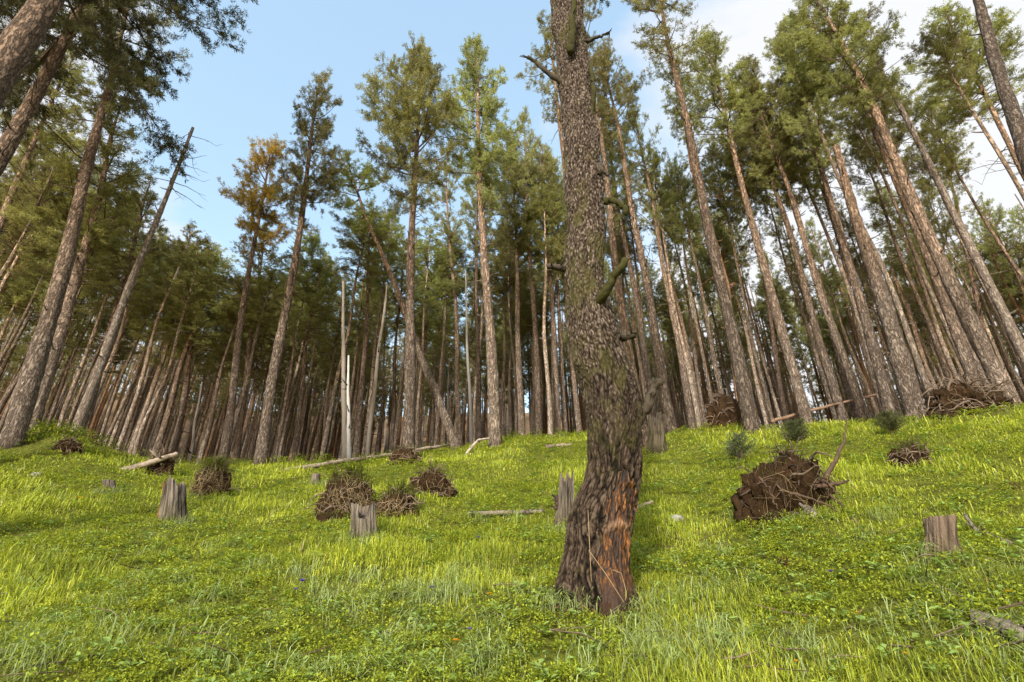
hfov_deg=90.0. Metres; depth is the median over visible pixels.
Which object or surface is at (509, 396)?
pine tree
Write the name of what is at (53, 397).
pine tree
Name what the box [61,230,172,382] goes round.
pine tree
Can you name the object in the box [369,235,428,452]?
pine tree
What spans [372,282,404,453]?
pine tree
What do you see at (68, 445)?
root plate
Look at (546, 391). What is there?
pine tree
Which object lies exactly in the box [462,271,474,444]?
dead tree
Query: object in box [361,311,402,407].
pine tree
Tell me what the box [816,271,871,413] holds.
pine tree
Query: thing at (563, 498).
tree stump
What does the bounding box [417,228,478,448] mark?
pine tree
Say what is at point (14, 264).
pine tree
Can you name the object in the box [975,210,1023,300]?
pine tree
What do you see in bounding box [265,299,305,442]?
pine tree
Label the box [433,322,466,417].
pine tree
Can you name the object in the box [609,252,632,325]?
pine tree
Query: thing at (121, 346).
pine tree
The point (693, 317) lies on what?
pine tree
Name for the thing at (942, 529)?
tree stump
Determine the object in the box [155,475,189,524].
tree stump
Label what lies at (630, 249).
pine tree
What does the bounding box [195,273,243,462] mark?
pine tree
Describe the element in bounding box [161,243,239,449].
pine tree
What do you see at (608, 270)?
pine tree
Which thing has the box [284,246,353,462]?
pine tree
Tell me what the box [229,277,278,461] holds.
pine tree
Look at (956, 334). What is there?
pine tree
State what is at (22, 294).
pine tree
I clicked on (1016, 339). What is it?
dead tree
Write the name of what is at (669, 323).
pine tree
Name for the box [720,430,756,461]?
pine sapling
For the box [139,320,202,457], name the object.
pine tree
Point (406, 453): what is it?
root plate
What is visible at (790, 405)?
pine tree
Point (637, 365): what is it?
pine tree
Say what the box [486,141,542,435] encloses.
pine tree
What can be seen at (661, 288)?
pine tree
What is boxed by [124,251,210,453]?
pine tree
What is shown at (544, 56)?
pine tree
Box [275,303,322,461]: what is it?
pine tree
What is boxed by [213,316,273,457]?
pine tree
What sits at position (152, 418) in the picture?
pine tree
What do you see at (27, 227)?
pine tree
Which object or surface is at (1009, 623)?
fallen log
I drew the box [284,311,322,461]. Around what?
pine tree
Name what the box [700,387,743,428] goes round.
root plate
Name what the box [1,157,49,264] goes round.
pine tree
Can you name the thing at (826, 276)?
pine tree
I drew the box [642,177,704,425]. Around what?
pine tree
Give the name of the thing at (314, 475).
tree stump
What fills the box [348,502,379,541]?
tree stump
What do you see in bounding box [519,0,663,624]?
old pine tree
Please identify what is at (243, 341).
pine tree
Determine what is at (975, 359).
pine tree
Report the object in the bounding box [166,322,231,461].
pine tree
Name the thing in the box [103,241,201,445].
pine tree
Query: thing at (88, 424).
pine tree
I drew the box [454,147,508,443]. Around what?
pine tree
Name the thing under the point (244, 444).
pine tree
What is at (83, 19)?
pine tree
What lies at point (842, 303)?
pine tree
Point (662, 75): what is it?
pine tree
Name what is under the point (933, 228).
pine tree
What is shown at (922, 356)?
dead tree
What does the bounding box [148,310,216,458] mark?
pine tree
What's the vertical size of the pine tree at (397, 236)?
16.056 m
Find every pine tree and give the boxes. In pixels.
[0,0,70,109]
[0,0,192,448]
[0,0,258,183]
[0,46,96,257]
[0,89,171,430]
[0,139,55,210]
[0,152,94,278]
[0,163,103,295]
[0,164,109,363]
[0,175,151,345]
[0,186,48,287]
[0,198,109,414]
[0,204,122,432]
[0,239,54,383]
[0,261,50,378]
[0,271,45,318]
[0,311,65,401]
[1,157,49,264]
[1,237,33,283]
[33,299,87,374]
[41,250,121,424]
[45,289,121,429]
[52,172,140,308]
[55,254,132,379]
[56,256,163,425]
[57,199,164,429]
[57,293,106,368]
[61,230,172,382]
[63,172,177,435]
[65,305,145,416]
[71,258,147,409]
[84,279,148,437]
[86,310,144,384]
[87,238,166,423]
[95,284,176,442]
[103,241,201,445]
[108,260,193,447]
[115,219,218,450]
[122,278,178,451]
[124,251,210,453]
[125,249,209,451]
[126,253,239,455]
[129,242,243,459]
[133,251,239,458]
[137,274,218,455]
[138,329,201,456]
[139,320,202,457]
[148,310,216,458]
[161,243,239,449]
[164,269,213,401]
[165,310,223,450]
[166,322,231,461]
[187,316,268,461]
[190,286,244,462]
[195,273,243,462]
[196,275,280,463]
[206,133,315,460]
[213,284,254,455]
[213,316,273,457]
[216,310,290,463]
[217,223,304,464]
[223,314,282,417]
[229,263,302,454]
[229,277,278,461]
[239,359,280,418]
[240,350,287,461]
[243,334,291,460]
[245,291,302,461]
[248,266,316,463]
[250,304,287,447]
[252,66,350,465]
[264,231,338,461]
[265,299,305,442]
[268,302,324,460]
[274,319,319,453]
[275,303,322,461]
[277,251,338,462]
[283,332,332,459]
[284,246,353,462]
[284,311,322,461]
[290,255,350,429]
[301,277,341,461]
[301,313,336,456]
[304,149,460,449]
[306,295,353,459]
[307,340,352,451]
[308,262,370,441]
[312,280,359,461]
[318,206,399,460]
[325,318,376,460]
[329,263,390,429]
[330,206,407,457]
[338,252,394,458]
[338,288,372,402]
[339,348,370,413]
[341,316,392,426]
[351,205,404,451]
[352,297,378,456]
[353,30,468,450]
[353,208,407,456]
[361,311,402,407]
[362,327,392,421]
[363,337,391,424]
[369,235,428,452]
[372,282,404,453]
[381,224,468,448]
[386,236,451,447]
[390,226,425,450]
[400,337,438,431]
[401,308,447,424]
[402,282,439,373]
[414,254,473,448]
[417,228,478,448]
[420,32,526,447]
[420,157,479,445]
[421,329,452,445]
[426,306,470,434]
[428,265,461,449]
[431,324,454,447]
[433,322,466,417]
[438,301,461,446]
[448,309,483,442]
[449,270,496,442]
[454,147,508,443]
[458,268,499,434]
[461,310,485,394]
[466,217,506,441]
[469,303,511,394]
[469,326,507,437]
[480,218,544,426]
[483,282,523,435]
[483,317,522,390]
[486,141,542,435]
[488,217,533,435]
[494,278,555,434]
[494,308,515,399]
[494,310,529,399]
[497,105,555,435]
[501,257,527,435]
[505,312,531,417]
[506,282,541,383]
[514,9,567,232]
[517,134,567,434]
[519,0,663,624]
[520,181,567,435]
[520,258,563,352]
[522,266,549,431]
[523,343,543,419]
[532,154,581,432]
[533,143,567,434]
[537,252,564,435]
[541,326,557,433]
[543,327,565,385]
[550,0,650,446]
[556,280,575,431]
[558,330,572,432]
[562,301,586,429]
[590,39,677,434]
[597,97,661,417]
[604,221,621,270]
[604,258,616,315]
[605,208,629,326]
[607,204,647,422]
[608,183,658,414]
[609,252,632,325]
[613,102,711,428]
[615,225,640,309]
[620,0,760,433]
[624,275,645,360]
[629,320,650,400]
[630,272,649,342]
[634,340,654,373]
[638,146,710,426]
[639,258,676,359]
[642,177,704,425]
[653,46,737,400]
[655,187,706,423]
[655,273,695,346]
[658,321,683,427]
[660,156,712,402]
[661,295,705,400]
[661,310,695,351]
[663,26,813,423]
[663,152,723,394]
[664,246,696,426]
[665,327,689,427]
[682,232,715,381]
[682,283,711,412]
[685,231,730,395]
[689,141,774,427]
[691,324,711,379]
[692,183,729,354]
[697,282,729,389]
[704,212,769,428]
[715,133,805,376]
[716,194,782,426]
[719,308,745,388]
[721,222,780,428]
[726,134,789,426]
[728,54,870,422]
[728,224,779,427]
[729,283,746,359]
[730,77,848,421]
[730,89,859,421]
[737,300,758,411]
[746,164,838,421]
[751,278,798,362]
[754,249,800,377]
[756,267,810,389]
[759,16,896,415]
[761,211,837,416]
[767,312,794,425]
[772,135,875,380]
[773,0,1021,406]
[774,48,931,395]
[780,286,823,420]
[781,85,904,420]
[782,242,847,416]
[795,131,882,412]
[798,216,878,417]
[798,302,842,391]
[812,313,853,392]
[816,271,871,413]
[817,303,875,419]
[825,267,881,411]
[827,93,1001,361]
[828,202,911,356]
[833,0,981,386]
[840,119,952,383]
[841,61,990,386]
[848,244,900,398]
[860,181,959,379]
[876,76,1023,370]
[881,0,1023,184]
[884,227,960,378]
[896,280,957,369]
[897,239,965,382]
[898,83,1023,282]
[900,205,984,310]
[901,13,1023,200]
[905,91,989,332]
[905,175,1019,397]
[911,233,1002,385]
[943,0,1023,175]
[954,251,1023,401]
[961,238,1023,340]
[967,190,1023,296]
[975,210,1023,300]
[979,252,1023,329]
[980,232,1023,312]
[1004,97,1023,175]
[1004,203,1023,261]
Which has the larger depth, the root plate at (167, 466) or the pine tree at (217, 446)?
the pine tree at (217, 446)
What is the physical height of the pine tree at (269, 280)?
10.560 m
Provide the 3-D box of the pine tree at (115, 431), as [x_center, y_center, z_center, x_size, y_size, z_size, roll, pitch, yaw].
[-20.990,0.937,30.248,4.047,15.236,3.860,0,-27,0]
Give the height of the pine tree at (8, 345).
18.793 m
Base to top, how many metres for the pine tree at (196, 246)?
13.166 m
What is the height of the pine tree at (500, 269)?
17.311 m
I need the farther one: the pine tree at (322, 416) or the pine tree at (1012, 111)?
the pine tree at (322, 416)
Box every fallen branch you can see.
[463,438,488,456]
[637,500,653,508]
[851,516,873,536]
[963,513,1012,545]
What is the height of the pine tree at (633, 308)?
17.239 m
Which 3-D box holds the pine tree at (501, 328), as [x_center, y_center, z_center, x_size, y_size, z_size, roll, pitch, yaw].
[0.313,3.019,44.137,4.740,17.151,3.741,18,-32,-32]
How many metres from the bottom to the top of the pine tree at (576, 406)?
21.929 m
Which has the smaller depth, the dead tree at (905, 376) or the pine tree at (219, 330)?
the dead tree at (905, 376)
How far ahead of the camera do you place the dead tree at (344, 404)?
18.80 m
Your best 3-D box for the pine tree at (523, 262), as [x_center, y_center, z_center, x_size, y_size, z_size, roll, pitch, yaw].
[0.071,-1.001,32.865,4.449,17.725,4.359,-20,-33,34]
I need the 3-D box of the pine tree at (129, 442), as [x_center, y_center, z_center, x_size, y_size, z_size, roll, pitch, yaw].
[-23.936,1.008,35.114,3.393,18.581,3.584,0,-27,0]
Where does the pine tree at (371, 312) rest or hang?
on the ground at (446, 510)
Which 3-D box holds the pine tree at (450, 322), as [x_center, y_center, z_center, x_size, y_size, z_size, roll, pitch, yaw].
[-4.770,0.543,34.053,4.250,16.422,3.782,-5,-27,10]
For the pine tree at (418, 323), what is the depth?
33.15 m
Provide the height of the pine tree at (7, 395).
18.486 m
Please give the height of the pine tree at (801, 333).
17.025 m
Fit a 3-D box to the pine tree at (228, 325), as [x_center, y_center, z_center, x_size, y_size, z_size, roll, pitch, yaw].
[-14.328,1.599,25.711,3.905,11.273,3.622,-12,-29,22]
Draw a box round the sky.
[0,0,1023,427]
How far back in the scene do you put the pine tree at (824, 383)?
24.45 m
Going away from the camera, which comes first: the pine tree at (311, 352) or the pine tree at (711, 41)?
the pine tree at (711, 41)
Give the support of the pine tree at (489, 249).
on the ground at (446, 510)
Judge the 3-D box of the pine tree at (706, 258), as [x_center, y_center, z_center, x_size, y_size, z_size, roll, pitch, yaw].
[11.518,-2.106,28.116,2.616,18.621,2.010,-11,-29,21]
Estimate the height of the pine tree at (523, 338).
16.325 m
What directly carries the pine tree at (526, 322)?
on the ground at (446, 510)
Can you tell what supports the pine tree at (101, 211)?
on the ground at (446, 510)
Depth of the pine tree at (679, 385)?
41.04 m
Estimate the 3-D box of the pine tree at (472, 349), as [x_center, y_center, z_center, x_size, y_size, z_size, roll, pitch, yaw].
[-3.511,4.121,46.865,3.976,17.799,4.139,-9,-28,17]
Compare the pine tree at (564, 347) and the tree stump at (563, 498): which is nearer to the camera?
the tree stump at (563, 498)
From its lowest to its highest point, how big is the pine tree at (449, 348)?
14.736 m
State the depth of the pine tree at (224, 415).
38.08 m
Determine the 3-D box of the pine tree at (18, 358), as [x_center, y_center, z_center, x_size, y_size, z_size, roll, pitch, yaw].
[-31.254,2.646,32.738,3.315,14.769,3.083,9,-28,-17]
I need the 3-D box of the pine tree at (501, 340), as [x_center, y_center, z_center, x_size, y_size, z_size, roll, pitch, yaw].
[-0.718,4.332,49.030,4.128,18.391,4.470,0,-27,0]
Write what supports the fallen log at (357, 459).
on the ground at (446, 510)
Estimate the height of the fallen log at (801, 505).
0.486 m
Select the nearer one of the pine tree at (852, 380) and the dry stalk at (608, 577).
the dry stalk at (608, 577)
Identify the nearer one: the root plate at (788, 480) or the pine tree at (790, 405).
the root plate at (788, 480)
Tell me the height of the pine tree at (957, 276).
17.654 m
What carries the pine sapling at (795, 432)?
on the ground at (446, 510)
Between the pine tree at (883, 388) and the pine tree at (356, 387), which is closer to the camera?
the pine tree at (883, 388)
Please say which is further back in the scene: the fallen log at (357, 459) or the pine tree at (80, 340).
the pine tree at (80, 340)
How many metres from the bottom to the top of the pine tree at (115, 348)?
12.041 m
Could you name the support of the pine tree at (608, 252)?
on the ground at (446, 510)
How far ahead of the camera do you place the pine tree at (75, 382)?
23.56 m
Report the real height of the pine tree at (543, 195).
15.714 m
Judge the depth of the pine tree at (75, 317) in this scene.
32.69 m
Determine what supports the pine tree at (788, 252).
on the ground at (446, 510)
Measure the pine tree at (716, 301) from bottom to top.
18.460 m
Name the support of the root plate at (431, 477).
on the ground at (446, 510)
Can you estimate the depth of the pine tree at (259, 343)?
27.65 m
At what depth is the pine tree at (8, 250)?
24.11 m
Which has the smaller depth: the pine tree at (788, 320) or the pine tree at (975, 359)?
the pine tree at (975, 359)
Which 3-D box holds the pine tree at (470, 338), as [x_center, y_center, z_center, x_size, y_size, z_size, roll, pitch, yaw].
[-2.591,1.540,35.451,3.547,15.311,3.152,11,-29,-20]
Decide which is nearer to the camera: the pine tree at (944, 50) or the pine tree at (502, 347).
the pine tree at (944, 50)
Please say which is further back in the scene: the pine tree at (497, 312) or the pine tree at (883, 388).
the pine tree at (497, 312)
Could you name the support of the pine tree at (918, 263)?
on the ground at (446, 510)
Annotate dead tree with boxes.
[70,121,222,434]
[185,382,202,463]
[335,281,353,458]
[342,355,351,457]
[364,283,387,455]
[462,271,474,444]
[832,144,926,420]
[861,47,1023,368]
[874,268,936,388]
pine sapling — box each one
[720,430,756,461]
[776,417,814,446]
[870,407,908,435]
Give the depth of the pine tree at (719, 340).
33.09 m
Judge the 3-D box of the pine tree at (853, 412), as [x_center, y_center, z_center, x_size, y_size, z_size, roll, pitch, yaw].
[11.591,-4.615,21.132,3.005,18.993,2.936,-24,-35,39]
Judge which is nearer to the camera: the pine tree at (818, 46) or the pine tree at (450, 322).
the pine tree at (818, 46)
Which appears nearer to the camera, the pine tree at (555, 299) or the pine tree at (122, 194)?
the pine tree at (122, 194)
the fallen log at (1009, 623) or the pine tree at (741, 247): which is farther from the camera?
the pine tree at (741, 247)
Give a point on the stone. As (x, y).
(675, 516)
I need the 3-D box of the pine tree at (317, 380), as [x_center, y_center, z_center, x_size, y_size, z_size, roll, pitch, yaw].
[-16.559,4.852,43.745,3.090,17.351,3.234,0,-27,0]
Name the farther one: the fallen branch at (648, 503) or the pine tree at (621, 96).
the pine tree at (621, 96)
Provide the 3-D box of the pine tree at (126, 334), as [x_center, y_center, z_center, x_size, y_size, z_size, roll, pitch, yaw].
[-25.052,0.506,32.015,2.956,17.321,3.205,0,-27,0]
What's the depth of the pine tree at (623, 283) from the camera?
31.11 m
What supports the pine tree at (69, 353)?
on the ground at (446, 510)
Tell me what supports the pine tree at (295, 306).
on the ground at (446, 510)
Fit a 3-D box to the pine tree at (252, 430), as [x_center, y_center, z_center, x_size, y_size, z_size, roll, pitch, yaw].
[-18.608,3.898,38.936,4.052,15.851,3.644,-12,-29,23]
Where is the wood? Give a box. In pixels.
[0,194,1023,463]
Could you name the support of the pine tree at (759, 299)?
on the ground at (446, 510)
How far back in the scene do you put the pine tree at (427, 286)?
28.55 m
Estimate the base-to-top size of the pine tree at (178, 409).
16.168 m
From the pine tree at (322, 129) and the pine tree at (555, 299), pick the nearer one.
the pine tree at (322, 129)
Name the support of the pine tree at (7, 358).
on the ground at (446, 510)
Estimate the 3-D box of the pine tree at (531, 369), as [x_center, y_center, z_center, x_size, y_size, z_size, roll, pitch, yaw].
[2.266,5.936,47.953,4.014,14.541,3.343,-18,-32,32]
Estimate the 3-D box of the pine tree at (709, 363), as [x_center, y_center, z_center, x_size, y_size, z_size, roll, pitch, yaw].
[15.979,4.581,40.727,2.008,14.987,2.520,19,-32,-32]
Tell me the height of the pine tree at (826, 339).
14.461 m
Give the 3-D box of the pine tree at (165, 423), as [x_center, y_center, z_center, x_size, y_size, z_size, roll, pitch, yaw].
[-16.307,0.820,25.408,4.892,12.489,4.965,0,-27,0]
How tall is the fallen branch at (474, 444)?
0.776 m
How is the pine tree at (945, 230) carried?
on the ground at (446, 510)
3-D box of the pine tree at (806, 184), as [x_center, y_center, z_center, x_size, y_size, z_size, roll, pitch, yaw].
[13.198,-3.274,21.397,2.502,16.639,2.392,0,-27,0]
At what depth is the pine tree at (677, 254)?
28.50 m
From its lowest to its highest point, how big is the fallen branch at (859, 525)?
0.290 m
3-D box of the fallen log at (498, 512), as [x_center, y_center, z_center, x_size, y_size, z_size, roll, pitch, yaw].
[-0.094,2.655,7.889,1.258,0.120,0.180,-8,-28,16]
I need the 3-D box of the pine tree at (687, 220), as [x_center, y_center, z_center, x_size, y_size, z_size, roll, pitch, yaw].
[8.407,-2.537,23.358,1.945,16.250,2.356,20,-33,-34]
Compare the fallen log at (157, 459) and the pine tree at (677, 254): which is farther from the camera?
the pine tree at (677, 254)
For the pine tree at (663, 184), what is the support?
on the ground at (446, 510)
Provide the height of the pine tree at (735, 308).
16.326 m
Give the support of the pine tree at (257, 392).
on the ground at (446, 510)
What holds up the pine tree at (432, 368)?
on the ground at (446, 510)
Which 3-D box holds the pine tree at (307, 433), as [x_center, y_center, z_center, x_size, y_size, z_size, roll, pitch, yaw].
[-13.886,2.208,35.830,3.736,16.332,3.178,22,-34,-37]
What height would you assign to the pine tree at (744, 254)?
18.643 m
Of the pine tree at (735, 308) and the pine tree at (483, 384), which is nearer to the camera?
the pine tree at (735, 308)
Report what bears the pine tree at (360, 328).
on the ground at (446, 510)
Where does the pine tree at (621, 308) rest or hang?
on the ground at (446, 510)
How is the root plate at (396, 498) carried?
on the ground at (446, 510)
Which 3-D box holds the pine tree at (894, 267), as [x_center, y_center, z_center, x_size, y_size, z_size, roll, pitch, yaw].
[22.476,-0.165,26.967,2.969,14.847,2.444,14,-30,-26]
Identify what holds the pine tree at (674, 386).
on the ground at (446, 510)
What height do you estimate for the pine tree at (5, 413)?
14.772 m
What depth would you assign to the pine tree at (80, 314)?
30.50 m
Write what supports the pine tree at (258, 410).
on the ground at (446, 510)
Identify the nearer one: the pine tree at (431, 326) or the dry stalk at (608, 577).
the dry stalk at (608, 577)
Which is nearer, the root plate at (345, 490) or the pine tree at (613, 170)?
the root plate at (345, 490)
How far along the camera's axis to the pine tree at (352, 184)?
21.58 m
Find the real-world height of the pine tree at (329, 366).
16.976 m
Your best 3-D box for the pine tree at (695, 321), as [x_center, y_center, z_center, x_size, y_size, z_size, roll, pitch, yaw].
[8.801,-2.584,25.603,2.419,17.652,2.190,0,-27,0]
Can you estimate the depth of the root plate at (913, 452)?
7.63 m
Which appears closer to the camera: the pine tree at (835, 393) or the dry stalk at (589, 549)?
the dry stalk at (589, 549)
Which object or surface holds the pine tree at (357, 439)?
on the ground at (446, 510)
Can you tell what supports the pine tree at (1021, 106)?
on the ground at (446, 510)
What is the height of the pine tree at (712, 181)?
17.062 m
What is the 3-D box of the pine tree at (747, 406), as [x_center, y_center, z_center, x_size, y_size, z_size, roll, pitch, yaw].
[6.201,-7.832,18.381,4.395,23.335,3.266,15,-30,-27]
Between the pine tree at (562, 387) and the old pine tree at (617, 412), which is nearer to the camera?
the old pine tree at (617, 412)
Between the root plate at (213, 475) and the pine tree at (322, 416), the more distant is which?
the pine tree at (322, 416)
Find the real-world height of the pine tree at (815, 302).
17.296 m
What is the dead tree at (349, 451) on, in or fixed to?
on the ground at (446, 510)
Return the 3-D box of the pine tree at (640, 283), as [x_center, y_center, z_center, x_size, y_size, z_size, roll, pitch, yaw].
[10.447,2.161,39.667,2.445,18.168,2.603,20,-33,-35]
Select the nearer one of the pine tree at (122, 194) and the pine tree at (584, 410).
the pine tree at (122, 194)
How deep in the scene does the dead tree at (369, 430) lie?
21.23 m
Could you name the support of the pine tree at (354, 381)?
on the ground at (446, 510)
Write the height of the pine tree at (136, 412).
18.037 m
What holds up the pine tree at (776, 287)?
on the ground at (446, 510)
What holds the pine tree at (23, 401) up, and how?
on the ground at (446, 510)
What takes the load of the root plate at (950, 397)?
on the ground at (446, 510)
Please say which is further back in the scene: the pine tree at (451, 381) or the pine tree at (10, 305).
the pine tree at (451, 381)
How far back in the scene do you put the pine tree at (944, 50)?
16.34 m
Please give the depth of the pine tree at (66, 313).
17.46 m
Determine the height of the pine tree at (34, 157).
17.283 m
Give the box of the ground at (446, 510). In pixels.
[0,382,1023,681]
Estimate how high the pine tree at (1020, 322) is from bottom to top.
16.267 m
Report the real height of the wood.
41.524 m
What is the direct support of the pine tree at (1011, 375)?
on the ground at (446, 510)
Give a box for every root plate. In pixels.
[49,434,82,455]
[140,442,179,476]
[183,452,239,497]
[296,460,379,521]
[376,478,425,518]
[384,442,426,464]
[408,453,459,498]
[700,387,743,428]
[731,420,849,527]
[866,429,933,466]
[908,361,1023,419]
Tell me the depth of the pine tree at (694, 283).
31.35 m
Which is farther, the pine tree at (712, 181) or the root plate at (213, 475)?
the pine tree at (712, 181)
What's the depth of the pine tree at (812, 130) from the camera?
19.07 m
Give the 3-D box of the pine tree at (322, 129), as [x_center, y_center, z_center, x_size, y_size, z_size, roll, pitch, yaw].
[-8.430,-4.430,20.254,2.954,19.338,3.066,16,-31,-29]
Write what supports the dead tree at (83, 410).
on the ground at (446, 510)
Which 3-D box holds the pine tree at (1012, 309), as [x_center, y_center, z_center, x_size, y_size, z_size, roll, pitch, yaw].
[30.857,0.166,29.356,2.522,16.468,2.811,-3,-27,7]
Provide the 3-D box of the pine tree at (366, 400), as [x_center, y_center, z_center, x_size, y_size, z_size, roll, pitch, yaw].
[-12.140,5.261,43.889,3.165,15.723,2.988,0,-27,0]
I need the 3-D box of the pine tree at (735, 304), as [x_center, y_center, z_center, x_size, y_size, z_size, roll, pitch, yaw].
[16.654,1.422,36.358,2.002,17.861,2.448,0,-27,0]
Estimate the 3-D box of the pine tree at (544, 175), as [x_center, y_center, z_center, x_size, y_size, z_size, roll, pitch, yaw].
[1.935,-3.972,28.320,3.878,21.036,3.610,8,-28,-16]
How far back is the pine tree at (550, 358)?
46.06 m
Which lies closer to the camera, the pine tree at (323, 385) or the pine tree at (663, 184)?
the pine tree at (663, 184)
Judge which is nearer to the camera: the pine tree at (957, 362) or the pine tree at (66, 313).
the pine tree at (66, 313)
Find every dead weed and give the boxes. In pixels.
[706,440,752,473]
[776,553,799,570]
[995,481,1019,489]
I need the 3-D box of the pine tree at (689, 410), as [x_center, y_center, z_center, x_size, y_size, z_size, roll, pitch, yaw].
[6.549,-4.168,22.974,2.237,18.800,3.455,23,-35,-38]
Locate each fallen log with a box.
[120,450,177,470]
[282,443,449,470]
[467,509,543,515]
[546,443,573,447]
[770,393,876,422]
[799,503,818,519]
[968,608,1023,644]
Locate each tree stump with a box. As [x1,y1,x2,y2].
[100,479,116,493]
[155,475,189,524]
[311,473,320,483]
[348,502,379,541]
[551,470,573,527]
[646,411,667,453]
[922,514,964,562]
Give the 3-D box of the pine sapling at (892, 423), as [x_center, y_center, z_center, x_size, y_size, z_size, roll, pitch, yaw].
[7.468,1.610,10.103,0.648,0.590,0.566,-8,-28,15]
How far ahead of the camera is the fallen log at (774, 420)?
16.75 m
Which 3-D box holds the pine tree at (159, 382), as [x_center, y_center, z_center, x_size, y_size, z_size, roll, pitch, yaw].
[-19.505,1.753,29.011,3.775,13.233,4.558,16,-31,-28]
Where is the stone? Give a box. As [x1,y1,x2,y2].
[670,515,684,522]
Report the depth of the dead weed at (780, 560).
4.42 m
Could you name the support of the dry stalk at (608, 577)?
on the ground at (446, 510)
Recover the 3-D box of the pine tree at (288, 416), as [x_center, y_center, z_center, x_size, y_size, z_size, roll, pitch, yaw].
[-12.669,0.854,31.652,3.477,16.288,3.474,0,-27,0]
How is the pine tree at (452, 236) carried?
on the ground at (446, 510)
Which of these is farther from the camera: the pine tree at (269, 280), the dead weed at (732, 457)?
the pine tree at (269, 280)
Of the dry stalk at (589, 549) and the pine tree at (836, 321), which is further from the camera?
the pine tree at (836, 321)
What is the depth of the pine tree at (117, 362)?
36.31 m
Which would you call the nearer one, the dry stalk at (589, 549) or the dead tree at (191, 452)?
the dry stalk at (589, 549)
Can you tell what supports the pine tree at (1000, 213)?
on the ground at (446, 510)
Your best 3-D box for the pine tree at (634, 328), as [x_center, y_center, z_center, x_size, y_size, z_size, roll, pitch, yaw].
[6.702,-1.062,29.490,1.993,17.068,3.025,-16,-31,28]
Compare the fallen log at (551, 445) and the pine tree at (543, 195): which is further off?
the pine tree at (543, 195)
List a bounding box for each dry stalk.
[588,516,591,581]
[589,551,623,601]
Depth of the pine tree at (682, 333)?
37.62 m
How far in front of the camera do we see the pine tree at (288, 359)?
42.14 m
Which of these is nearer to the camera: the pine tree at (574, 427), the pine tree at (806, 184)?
the pine tree at (806, 184)
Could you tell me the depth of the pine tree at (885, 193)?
26.94 m
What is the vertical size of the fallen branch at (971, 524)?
0.326 m
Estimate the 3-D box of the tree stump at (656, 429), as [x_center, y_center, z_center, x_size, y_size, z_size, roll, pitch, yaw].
[3.696,2.419,13.130,0.609,1.153,0.527,-7,-28,14]
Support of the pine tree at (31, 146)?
on the ground at (446, 510)
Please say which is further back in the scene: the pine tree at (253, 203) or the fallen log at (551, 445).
the pine tree at (253, 203)
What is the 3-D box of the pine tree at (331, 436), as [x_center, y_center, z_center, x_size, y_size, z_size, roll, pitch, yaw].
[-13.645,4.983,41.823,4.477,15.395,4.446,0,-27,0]
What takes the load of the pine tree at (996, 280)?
on the ground at (446, 510)
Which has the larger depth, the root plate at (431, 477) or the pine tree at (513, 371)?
the pine tree at (513, 371)
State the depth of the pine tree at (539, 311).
37.43 m
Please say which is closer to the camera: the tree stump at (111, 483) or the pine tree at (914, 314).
the tree stump at (111, 483)
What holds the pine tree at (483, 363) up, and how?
on the ground at (446, 510)
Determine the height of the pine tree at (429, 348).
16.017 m
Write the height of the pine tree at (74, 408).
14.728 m
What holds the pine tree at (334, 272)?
on the ground at (446, 510)
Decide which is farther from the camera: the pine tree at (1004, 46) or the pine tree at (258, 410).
the pine tree at (258, 410)
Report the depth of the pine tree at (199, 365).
36.24 m
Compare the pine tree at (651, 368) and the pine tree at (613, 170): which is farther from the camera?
the pine tree at (651, 368)
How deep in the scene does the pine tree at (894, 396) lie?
23.24 m
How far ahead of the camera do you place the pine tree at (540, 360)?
36.76 m
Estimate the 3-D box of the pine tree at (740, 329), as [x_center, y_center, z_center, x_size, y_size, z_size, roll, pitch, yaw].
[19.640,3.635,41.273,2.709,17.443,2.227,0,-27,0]
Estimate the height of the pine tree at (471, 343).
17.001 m
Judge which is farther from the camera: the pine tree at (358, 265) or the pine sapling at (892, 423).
the pine tree at (358, 265)
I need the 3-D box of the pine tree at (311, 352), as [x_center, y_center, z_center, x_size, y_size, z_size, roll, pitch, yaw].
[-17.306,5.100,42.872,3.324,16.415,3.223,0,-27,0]
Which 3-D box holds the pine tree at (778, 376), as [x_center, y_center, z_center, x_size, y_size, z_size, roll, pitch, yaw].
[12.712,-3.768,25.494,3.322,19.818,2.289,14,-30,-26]
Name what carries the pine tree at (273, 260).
on the ground at (446, 510)
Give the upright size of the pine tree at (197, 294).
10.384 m
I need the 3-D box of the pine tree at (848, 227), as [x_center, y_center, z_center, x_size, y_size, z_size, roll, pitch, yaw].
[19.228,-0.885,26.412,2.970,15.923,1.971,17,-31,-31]
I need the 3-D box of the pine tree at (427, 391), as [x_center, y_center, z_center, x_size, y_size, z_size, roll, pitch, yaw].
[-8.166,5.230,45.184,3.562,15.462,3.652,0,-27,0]
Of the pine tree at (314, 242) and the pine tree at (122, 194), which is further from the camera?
the pine tree at (314, 242)
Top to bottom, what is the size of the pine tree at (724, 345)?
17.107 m
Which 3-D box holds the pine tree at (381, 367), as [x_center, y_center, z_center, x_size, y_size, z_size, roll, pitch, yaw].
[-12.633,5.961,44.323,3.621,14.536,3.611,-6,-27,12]

